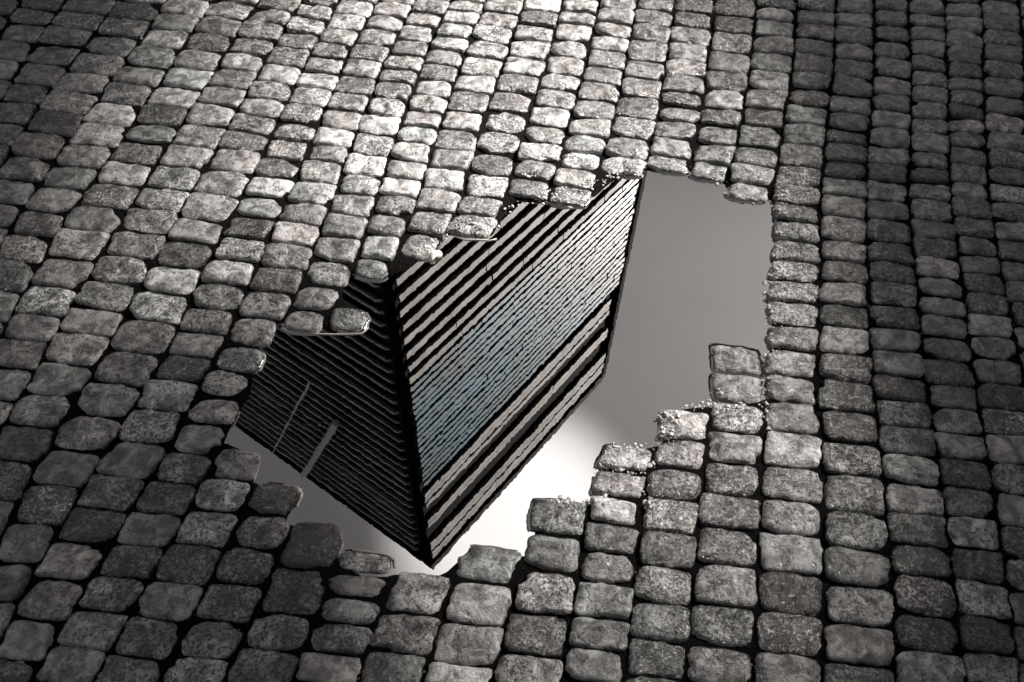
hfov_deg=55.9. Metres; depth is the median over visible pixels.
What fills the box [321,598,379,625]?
cobblestone
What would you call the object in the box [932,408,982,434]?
cobblestone
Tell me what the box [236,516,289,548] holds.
cobblestone
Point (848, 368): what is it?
cobblestone
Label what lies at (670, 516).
cobblestone
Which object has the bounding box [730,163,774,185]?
cobblestone
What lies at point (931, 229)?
cobblestone
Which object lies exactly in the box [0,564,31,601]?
cobblestone
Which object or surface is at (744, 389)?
cobblestone
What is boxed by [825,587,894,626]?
cobblestone
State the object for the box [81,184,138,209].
cobblestone
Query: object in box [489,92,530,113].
cobblestone
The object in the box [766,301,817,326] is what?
cobblestone
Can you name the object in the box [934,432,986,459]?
cobblestone
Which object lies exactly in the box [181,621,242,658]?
cobblestone
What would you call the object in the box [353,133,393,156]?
cobblestone
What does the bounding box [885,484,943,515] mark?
cobblestone
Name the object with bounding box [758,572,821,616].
cobblestone
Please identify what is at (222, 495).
cobblestone
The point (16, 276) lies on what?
cobblestone
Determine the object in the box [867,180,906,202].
cobblestone
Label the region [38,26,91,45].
cobblestone
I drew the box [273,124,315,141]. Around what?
cobblestone
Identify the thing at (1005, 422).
cobblestone
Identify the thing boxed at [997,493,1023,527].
cobblestone
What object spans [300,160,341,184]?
cobblestone
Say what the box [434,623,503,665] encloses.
cobblestone
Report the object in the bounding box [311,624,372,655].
cobblestone
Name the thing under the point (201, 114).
cobblestone
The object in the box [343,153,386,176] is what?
cobblestone
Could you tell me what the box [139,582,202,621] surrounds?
cobblestone
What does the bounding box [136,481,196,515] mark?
cobblestone
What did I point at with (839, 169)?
cobblestone
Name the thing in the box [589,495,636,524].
cobblestone
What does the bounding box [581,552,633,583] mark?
cobblestone
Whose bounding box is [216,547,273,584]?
cobblestone
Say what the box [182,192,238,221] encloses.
cobblestone
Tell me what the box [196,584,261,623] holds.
cobblestone
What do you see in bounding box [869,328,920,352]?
cobblestone
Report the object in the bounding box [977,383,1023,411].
cobblestone
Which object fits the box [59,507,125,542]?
cobblestone
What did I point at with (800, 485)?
cobblestone
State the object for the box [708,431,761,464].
cobblestone
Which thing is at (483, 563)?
cobblestone
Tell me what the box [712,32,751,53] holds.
cobblestone
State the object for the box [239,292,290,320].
cobblestone
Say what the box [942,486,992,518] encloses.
cobblestone
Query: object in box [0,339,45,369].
cobblestone
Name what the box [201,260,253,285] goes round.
cobblestone
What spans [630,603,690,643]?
cobblestone
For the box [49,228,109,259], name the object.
cobblestone
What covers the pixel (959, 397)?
cobblestone
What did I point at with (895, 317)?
cobblestone
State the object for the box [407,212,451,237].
cobblestone
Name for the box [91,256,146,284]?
cobblestone
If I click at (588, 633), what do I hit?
cobblestone
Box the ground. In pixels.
[0,0,1023,681]
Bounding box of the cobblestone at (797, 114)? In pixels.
[785,104,826,126]
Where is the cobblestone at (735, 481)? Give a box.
[705,463,758,497]
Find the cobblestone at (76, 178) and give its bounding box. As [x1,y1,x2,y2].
[43,167,96,190]
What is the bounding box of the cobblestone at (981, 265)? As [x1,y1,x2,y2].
[959,256,999,274]
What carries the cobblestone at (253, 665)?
on the ground
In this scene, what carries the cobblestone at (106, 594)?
on the ground
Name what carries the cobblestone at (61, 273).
on the ground
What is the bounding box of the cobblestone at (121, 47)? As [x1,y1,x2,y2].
[86,37,135,56]
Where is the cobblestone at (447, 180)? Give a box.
[424,168,464,190]
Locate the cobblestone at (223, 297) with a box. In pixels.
[193,284,243,310]
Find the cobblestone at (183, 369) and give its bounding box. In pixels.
[157,355,210,382]
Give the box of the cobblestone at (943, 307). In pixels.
[918,297,965,317]
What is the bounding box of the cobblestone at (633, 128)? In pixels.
[612,116,655,139]
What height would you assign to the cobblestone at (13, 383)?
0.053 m
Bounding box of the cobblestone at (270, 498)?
[248,483,299,515]
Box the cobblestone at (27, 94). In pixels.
[3,84,47,104]
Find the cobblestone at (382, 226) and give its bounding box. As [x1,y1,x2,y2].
[367,215,404,237]
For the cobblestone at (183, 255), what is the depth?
2.25 m
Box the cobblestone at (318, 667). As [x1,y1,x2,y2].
[296,652,360,681]
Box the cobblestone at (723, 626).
[690,605,753,646]
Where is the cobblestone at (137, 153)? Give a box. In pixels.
[111,143,161,164]
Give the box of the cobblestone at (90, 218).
[64,206,120,232]
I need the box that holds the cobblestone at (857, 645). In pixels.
[823,624,894,666]
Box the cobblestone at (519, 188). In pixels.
[509,179,547,200]
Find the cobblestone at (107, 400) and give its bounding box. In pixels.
[78,382,139,416]
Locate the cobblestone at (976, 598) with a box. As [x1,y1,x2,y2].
[955,579,1011,619]
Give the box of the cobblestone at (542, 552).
[524,535,579,571]
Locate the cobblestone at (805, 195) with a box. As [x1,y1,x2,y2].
[772,183,820,204]
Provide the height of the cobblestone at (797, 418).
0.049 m
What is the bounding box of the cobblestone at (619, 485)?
[591,471,644,497]
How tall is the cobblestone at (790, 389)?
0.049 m
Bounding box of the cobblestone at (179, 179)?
[148,166,199,190]
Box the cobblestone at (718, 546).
[697,527,756,566]
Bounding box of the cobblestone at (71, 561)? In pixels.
[34,543,102,579]
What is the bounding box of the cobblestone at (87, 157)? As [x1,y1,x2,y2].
[57,144,110,168]
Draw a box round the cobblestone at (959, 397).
[930,385,976,410]
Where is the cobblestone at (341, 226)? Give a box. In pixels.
[322,213,367,239]
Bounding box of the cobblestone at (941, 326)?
[920,314,966,338]
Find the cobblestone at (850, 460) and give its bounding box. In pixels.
[821,442,881,476]
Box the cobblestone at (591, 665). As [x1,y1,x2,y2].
[565,648,621,681]
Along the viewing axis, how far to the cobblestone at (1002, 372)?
2.02 m
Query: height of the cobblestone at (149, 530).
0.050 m
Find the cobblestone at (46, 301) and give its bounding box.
[15,286,75,316]
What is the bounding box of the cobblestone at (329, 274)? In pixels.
[307,262,349,286]
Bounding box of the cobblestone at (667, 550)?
[639,530,696,569]
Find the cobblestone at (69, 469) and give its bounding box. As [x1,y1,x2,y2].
[32,451,99,489]
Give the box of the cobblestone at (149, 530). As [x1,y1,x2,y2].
[117,512,180,547]
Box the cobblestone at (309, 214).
[279,203,326,226]
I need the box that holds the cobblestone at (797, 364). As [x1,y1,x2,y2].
[764,350,815,377]
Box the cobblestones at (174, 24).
[0,0,1023,681]
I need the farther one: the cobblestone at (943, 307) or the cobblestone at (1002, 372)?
the cobblestone at (943, 307)
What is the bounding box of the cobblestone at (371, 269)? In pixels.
[354,259,388,279]
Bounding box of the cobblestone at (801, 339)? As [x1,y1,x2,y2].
[764,327,818,351]
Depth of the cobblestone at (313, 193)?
2.39 m
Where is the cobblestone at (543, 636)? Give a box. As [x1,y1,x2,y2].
[504,614,566,656]
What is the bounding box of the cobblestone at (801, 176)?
[776,166,820,186]
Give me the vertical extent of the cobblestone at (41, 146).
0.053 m
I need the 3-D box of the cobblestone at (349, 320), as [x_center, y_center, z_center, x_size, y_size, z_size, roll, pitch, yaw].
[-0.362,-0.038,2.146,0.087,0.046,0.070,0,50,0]
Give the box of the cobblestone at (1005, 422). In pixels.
[982,409,1023,435]
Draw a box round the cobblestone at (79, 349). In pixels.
[46,333,109,365]
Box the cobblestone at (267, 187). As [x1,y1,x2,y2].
[245,177,294,197]
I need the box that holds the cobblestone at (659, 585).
[634,566,690,605]
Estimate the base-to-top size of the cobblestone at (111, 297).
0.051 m
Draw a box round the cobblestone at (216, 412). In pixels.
[188,400,238,424]
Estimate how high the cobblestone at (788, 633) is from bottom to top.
0.049 m
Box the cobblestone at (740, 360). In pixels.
[712,345,761,374]
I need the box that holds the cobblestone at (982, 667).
[963,653,1018,681]
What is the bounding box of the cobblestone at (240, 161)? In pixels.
[210,149,260,173]
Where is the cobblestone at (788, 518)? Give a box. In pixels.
[761,500,820,535]
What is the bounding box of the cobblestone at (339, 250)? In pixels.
[314,237,359,263]
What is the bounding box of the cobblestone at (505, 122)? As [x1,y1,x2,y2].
[486,112,525,132]
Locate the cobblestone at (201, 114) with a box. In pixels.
[186,102,234,126]
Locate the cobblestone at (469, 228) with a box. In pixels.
[447,215,496,237]
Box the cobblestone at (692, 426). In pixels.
[657,409,708,439]
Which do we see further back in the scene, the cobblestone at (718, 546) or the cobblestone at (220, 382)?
the cobblestone at (220, 382)
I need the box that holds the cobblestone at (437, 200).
[416,188,460,212]
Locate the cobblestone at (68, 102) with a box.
[40,89,97,114]
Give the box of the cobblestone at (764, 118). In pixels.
[744,108,782,127]
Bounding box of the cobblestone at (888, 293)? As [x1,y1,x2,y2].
[870,281,916,307]
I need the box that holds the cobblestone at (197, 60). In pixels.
[174,50,220,70]
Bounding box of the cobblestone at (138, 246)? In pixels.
[107,231,165,259]
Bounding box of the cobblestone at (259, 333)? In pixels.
[231,318,275,347]
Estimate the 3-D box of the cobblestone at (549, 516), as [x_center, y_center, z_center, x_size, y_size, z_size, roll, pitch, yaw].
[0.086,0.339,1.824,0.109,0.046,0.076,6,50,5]
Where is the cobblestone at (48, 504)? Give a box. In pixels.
[17,485,77,525]
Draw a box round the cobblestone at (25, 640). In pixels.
[0,620,54,660]
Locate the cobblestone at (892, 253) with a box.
[867,242,914,265]
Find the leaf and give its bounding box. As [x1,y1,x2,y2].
[428,250,442,260]
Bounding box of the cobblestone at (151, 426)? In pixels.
[119,409,179,443]
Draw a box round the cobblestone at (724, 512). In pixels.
[698,493,760,529]
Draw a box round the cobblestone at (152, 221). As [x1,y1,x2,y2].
[124,208,177,233]
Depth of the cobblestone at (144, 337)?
2.09 m
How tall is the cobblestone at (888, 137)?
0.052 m
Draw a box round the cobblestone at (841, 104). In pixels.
[829,95,870,115]
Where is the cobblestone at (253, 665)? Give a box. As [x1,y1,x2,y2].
[228,648,299,681]
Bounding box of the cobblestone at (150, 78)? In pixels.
[113,66,164,87]
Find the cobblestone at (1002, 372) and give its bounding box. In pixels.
[973,359,1021,385]
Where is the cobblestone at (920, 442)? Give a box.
[879,426,935,456]
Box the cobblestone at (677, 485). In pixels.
[646,469,700,500]
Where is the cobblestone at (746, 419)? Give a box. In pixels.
[711,403,762,433]
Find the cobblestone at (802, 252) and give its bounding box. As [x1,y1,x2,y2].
[770,240,820,263]
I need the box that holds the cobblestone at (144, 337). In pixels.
[111,320,174,354]
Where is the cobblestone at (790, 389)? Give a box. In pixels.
[765,375,815,404]
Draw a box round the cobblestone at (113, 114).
[82,102,135,126]
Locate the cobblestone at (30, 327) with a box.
[5,313,59,341]
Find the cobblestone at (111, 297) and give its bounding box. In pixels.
[74,281,133,311]
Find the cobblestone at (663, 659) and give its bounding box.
[628,638,684,678]
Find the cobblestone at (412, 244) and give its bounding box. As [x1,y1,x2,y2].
[401,235,437,260]
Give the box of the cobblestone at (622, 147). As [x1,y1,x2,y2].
[605,137,648,159]
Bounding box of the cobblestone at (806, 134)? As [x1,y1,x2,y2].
[783,123,824,146]
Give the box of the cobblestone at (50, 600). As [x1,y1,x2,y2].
[17,580,82,620]
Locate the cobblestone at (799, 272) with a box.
[767,261,819,281]
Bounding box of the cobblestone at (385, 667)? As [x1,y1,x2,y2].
[361,652,424,681]
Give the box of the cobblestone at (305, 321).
[283,311,323,332]
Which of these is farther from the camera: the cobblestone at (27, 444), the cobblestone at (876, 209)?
the cobblestone at (876, 209)
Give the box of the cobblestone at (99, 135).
[69,123,124,147]
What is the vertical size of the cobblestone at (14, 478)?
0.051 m
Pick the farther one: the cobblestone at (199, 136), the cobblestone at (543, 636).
the cobblestone at (199, 136)
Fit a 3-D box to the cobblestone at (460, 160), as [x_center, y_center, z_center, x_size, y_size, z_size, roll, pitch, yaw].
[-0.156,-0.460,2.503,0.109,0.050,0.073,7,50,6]
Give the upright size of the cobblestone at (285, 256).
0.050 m
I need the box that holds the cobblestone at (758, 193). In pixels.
[726,183,767,201]
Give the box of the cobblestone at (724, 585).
[694,565,757,608]
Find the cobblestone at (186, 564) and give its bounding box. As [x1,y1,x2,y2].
[156,544,220,585]
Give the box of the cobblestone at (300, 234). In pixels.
[272,221,319,246]
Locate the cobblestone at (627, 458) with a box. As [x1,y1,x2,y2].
[596,445,651,471]
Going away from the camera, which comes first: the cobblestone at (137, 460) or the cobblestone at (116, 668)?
the cobblestone at (116, 668)
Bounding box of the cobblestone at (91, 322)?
[59,308,122,336]
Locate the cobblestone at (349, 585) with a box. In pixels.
[328,575,385,596]
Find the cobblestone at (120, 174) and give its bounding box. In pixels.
[98,161,150,186]
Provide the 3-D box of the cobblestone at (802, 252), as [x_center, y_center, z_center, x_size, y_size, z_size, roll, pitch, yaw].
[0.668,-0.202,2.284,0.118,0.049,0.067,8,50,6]
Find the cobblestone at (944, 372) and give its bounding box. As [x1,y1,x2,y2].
[923,359,974,387]
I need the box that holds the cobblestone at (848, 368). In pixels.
[818,353,872,384]
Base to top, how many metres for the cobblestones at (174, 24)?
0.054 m
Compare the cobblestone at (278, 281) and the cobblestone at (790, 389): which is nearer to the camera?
the cobblestone at (790, 389)
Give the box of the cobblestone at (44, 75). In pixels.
[14,63,65,87]
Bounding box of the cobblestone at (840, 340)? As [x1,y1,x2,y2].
[819,326,868,354]
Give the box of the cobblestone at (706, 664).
[687,647,751,681]
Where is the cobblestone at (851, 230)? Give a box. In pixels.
[820,216,865,242]
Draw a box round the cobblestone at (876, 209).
[866,200,908,219]
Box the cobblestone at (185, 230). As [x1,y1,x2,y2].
[168,218,222,244]
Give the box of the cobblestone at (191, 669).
[163,657,227,681]
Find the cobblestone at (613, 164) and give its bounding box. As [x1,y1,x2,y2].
[601,157,646,176]
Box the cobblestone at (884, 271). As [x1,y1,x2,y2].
[869,261,915,284]
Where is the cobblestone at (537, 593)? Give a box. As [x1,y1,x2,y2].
[515,572,575,614]
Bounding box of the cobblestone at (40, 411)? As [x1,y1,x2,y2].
[9,395,69,427]
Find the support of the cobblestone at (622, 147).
on the ground
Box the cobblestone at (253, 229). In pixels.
[223,218,274,240]
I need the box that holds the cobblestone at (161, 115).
[137,103,187,127]
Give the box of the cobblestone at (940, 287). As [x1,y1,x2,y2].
[918,277,961,298]
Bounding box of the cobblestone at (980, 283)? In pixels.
[963,273,1004,294]
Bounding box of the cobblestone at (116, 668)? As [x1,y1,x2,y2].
[95,655,159,681]
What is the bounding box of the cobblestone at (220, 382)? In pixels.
[202,370,247,395]
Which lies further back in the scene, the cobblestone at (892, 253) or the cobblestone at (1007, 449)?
the cobblestone at (892, 253)
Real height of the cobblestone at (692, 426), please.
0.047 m
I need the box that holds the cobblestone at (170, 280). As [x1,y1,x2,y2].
[144,267,201,294]
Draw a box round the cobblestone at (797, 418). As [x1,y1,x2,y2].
[765,402,818,434]
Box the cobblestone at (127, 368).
[95,352,157,386]
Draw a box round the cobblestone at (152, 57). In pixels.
[127,45,174,68]
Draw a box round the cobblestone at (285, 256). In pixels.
[261,243,311,270]
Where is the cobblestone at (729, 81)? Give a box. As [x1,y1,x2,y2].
[705,71,747,91]
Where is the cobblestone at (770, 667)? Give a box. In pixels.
[754,652,820,681]
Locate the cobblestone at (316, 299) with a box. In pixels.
[293,287,338,310]
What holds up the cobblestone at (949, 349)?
on the ground
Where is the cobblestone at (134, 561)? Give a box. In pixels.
[100,545,161,578]
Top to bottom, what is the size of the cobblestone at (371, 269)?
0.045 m
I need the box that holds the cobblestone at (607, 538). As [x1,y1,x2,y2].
[584,522,638,553]
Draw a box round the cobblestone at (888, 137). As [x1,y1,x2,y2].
[869,127,909,149]
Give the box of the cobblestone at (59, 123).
[28,110,83,136]
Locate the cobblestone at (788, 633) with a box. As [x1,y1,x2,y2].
[756,612,822,655]
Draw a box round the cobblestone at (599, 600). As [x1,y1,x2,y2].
[573,582,633,618]
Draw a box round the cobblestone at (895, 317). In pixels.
[868,305,919,329]
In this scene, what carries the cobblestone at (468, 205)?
on the ground
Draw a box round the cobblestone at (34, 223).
[14,211,62,237]
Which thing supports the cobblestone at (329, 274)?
on the ground
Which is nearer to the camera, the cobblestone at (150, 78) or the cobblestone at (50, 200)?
the cobblestone at (50, 200)
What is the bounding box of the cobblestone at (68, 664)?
[36,646,105,681]
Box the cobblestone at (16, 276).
[0,258,33,292]
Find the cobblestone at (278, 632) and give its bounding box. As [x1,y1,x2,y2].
[247,614,308,650]
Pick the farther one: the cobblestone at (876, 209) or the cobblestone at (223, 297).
the cobblestone at (876, 209)
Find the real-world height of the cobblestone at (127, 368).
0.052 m
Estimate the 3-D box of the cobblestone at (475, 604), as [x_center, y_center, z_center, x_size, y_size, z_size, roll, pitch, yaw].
[-0.058,0.472,1.706,0.113,0.052,0.078,7,50,6]
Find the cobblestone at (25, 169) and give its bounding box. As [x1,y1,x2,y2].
[0,156,49,181]
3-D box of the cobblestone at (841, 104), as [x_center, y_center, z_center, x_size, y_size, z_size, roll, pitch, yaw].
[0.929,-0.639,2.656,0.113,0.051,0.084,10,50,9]
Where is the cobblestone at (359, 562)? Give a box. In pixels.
[338,551,390,573]
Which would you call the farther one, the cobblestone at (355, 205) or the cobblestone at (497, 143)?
the cobblestone at (497, 143)
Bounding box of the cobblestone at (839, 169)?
[824,161,865,179]
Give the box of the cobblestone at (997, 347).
[971,337,1015,359]
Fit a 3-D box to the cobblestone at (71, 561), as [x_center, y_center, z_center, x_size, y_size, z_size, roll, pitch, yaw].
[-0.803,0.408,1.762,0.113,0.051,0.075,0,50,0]
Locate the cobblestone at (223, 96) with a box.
[198,86,245,107]
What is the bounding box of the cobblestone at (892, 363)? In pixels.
[872,350,925,377]
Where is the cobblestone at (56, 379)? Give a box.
[27,363,90,396]
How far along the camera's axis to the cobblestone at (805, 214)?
2.35 m
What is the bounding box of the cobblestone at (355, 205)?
[331,194,373,216]
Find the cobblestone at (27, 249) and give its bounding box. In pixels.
[0,235,47,263]
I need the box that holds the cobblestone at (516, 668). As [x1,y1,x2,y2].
[494,654,562,681]
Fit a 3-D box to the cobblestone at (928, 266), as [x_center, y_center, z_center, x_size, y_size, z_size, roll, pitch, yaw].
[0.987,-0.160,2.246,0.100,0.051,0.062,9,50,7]
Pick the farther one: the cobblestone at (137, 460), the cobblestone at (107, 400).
the cobblestone at (107, 400)
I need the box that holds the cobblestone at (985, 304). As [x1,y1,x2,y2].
[966,292,1008,316]
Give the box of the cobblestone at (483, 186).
[466,174,507,197]
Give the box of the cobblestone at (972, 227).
[954,217,994,238]
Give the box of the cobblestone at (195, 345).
[169,332,223,358]
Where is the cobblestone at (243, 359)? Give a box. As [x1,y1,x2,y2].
[216,347,262,372]
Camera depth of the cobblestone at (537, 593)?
1.70 m
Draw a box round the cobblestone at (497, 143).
[477,132,519,154]
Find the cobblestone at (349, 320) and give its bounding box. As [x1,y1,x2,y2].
[329,308,367,331]
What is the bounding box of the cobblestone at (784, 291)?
[766,281,818,302]
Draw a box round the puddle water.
[224,171,777,576]
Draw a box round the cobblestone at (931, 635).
[895,615,957,653]
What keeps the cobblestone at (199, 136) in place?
on the ground
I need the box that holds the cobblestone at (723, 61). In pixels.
[708,51,749,73]
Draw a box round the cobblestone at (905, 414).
[876,400,931,428]
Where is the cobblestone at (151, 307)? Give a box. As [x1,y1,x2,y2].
[129,292,186,324]
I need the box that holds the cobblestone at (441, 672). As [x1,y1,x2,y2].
[425,662,492,681]
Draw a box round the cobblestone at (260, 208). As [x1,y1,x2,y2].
[236,198,281,217]
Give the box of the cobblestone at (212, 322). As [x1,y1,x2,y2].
[180,309,231,335]
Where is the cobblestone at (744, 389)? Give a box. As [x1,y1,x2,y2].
[711,373,762,403]
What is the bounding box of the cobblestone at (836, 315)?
[819,304,867,329]
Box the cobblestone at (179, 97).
[147,87,199,108]
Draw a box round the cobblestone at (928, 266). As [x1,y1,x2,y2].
[915,256,959,278]
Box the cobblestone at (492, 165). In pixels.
[471,154,512,176]
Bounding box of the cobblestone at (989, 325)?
[967,313,1012,338]
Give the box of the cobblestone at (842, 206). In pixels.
[821,194,865,219]
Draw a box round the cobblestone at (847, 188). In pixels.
[821,177,866,198]
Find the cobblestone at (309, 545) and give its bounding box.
[280,521,342,569]
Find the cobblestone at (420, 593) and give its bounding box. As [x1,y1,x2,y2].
[386,572,449,614]
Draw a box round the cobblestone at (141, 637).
[115,617,177,659]
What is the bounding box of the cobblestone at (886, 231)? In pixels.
[866,219,910,242]
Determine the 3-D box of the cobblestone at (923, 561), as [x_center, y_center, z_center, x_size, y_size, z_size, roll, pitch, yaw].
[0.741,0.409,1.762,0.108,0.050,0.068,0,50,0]
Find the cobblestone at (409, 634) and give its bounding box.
[368,614,440,655]
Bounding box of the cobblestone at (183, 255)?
[157,242,211,268]
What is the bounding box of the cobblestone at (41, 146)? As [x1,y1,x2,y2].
[12,132,64,159]
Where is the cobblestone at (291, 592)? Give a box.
[263,568,324,614]
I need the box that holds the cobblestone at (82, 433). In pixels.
[55,416,120,450]
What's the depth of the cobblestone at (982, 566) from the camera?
1.74 m
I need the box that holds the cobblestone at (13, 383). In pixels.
[0,369,30,400]
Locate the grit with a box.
[415,163,797,517]
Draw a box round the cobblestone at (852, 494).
[824,475,883,515]
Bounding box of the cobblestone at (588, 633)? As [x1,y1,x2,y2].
[569,617,629,651]
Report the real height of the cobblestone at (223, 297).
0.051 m
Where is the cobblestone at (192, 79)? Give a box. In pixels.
[163,68,213,89]
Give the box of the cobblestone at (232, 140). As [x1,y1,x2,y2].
[218,131,267,151]
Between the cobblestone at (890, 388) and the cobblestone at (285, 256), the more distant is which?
the cobblestone at (285, 256)
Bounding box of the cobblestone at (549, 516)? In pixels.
[529,498,586,535]
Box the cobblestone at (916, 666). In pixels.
[895,651,965,681]
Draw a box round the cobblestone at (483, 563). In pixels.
[456,545,521,582]
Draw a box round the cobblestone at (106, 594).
[79,576,143,612]
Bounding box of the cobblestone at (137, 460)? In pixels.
[96,441,165,478]
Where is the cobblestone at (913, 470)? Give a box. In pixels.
[881,454,939,486]
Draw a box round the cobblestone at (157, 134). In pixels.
[126,125,175,143]
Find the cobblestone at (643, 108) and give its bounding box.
[615,97,658,119]
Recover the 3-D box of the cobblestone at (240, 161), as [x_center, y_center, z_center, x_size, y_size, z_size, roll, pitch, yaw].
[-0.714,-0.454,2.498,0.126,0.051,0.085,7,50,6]
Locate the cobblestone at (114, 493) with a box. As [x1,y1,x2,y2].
[78,474,143,511]
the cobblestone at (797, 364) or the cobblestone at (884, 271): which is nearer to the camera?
the cobblestone at (797, 364)
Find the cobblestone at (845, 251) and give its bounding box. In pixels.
[821,241,867,263]
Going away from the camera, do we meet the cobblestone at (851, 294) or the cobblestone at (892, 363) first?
the cobblestone at (892, 363)
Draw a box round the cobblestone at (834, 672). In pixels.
[824,663,893,681]
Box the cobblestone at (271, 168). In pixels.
[255,158,298,177]
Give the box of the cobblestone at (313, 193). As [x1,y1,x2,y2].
[288,182,336,204]
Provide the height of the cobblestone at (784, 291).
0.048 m
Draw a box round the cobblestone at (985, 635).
[959,615,1014,654]
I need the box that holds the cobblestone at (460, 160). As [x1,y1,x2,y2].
[430,149,473,170]
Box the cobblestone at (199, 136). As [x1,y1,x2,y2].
[172,125,225,148]
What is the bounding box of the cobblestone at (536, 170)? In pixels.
[514,160,555,179]
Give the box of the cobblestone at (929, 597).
[893,574,956,617]
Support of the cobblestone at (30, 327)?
on the ground
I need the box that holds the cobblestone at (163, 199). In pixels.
[135,188,189,212]
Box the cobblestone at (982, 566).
[951,549,1003,583]
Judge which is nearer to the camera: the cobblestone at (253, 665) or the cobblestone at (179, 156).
the cobblestone at (253, 665)
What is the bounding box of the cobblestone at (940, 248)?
[913,237,956,258]
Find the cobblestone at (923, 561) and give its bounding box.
[891,545,951,577]
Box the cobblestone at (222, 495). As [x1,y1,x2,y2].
[196,479,249,511]
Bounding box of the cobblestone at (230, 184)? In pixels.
[194,171,248,196]
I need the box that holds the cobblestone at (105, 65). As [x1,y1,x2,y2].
[70,53,124,76]
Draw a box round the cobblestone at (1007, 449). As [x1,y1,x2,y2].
[986,435,1023,464]
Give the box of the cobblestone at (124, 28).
[98,17,149,39]
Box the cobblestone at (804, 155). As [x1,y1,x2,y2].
[779,143,822,168]
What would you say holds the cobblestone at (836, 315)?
on the ground
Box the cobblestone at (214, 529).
[176,511,237,547]
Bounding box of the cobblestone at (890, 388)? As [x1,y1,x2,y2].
[871,374,925,403]
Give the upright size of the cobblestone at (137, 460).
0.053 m
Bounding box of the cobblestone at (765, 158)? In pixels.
[734,147,777,168]
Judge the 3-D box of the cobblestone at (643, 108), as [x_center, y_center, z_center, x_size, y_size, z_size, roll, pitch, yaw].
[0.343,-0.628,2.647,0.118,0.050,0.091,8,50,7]
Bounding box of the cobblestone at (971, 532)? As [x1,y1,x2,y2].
[947,516,998,549]
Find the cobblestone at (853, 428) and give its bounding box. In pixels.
[822,410,877,443]
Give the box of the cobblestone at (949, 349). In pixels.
[923,338,971,361]
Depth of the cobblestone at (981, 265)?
2.23 m
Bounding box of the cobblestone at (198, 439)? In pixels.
[175,425,224,454]
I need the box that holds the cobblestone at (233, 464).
[215,449,260,480]
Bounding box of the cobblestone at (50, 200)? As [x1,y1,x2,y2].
[25,188,82,213]
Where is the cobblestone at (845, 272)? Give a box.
[821,261,867,284]
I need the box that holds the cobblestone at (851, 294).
[818,282,866,306]
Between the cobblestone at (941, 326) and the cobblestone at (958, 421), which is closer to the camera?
the cobblestone at (958, 421)
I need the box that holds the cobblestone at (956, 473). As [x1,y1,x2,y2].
[938,458,991,490]
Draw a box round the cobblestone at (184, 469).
[157,453,210,485]
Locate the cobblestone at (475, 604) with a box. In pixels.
[446,583,511,626]
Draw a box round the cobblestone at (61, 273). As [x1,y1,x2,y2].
[31,259,93,289]
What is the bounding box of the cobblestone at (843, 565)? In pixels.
[823,546,890,586]
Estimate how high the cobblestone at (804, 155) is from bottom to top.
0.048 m
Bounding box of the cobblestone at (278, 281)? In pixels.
[250,268,302,294]
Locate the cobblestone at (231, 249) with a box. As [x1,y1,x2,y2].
[215,237,264,261]
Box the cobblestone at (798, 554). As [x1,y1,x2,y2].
[759,533,822,574]
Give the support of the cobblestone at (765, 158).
on the ground
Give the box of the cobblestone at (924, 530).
[886,512,947,547]
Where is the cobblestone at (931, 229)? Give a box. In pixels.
[911,219,955,240]
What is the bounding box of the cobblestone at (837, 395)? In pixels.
[817,379,874,412]
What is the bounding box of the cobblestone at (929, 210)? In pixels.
[910,199,951,222]
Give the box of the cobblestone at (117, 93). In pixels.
[101,82,151,106]
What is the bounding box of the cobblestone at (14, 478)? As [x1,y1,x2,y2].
[0,461,31,500]
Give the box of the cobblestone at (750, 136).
[738,125,780,147]
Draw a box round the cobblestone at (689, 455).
[654,441,704,468]
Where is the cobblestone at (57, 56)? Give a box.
[26,46,79,65]
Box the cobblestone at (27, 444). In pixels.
[0,426,52,462]
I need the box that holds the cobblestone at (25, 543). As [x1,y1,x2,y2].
[0,524,53,562]
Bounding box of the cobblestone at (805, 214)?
[771,203,818,222]
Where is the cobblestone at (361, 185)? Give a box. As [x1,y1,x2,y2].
[340,175,379,195]
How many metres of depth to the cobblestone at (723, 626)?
1.67 m
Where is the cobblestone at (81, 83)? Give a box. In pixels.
[53,72,108,93]
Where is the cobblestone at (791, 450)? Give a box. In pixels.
[763,431,821,468]
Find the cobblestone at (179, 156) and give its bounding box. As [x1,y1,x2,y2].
[160,145,213,169]
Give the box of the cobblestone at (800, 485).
[761,466,822,503]
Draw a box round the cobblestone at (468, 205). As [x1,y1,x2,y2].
[458,196,502,217]
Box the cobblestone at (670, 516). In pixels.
[643,498,697,533]
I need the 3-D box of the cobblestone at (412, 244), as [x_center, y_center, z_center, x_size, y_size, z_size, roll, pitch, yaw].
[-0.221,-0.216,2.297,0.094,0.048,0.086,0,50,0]
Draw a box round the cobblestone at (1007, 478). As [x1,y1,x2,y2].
[991,463,1023,494]
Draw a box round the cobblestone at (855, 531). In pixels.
[825,511,887,550]
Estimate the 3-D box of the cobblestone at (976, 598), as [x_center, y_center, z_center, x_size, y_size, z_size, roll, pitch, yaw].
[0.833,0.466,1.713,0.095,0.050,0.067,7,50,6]
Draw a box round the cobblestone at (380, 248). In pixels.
[361,236,398,261]
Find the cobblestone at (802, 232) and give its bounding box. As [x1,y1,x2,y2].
[771,222,819,243]
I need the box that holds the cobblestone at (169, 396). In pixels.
[138,380,197,412]
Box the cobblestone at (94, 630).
[57,611,128,651]

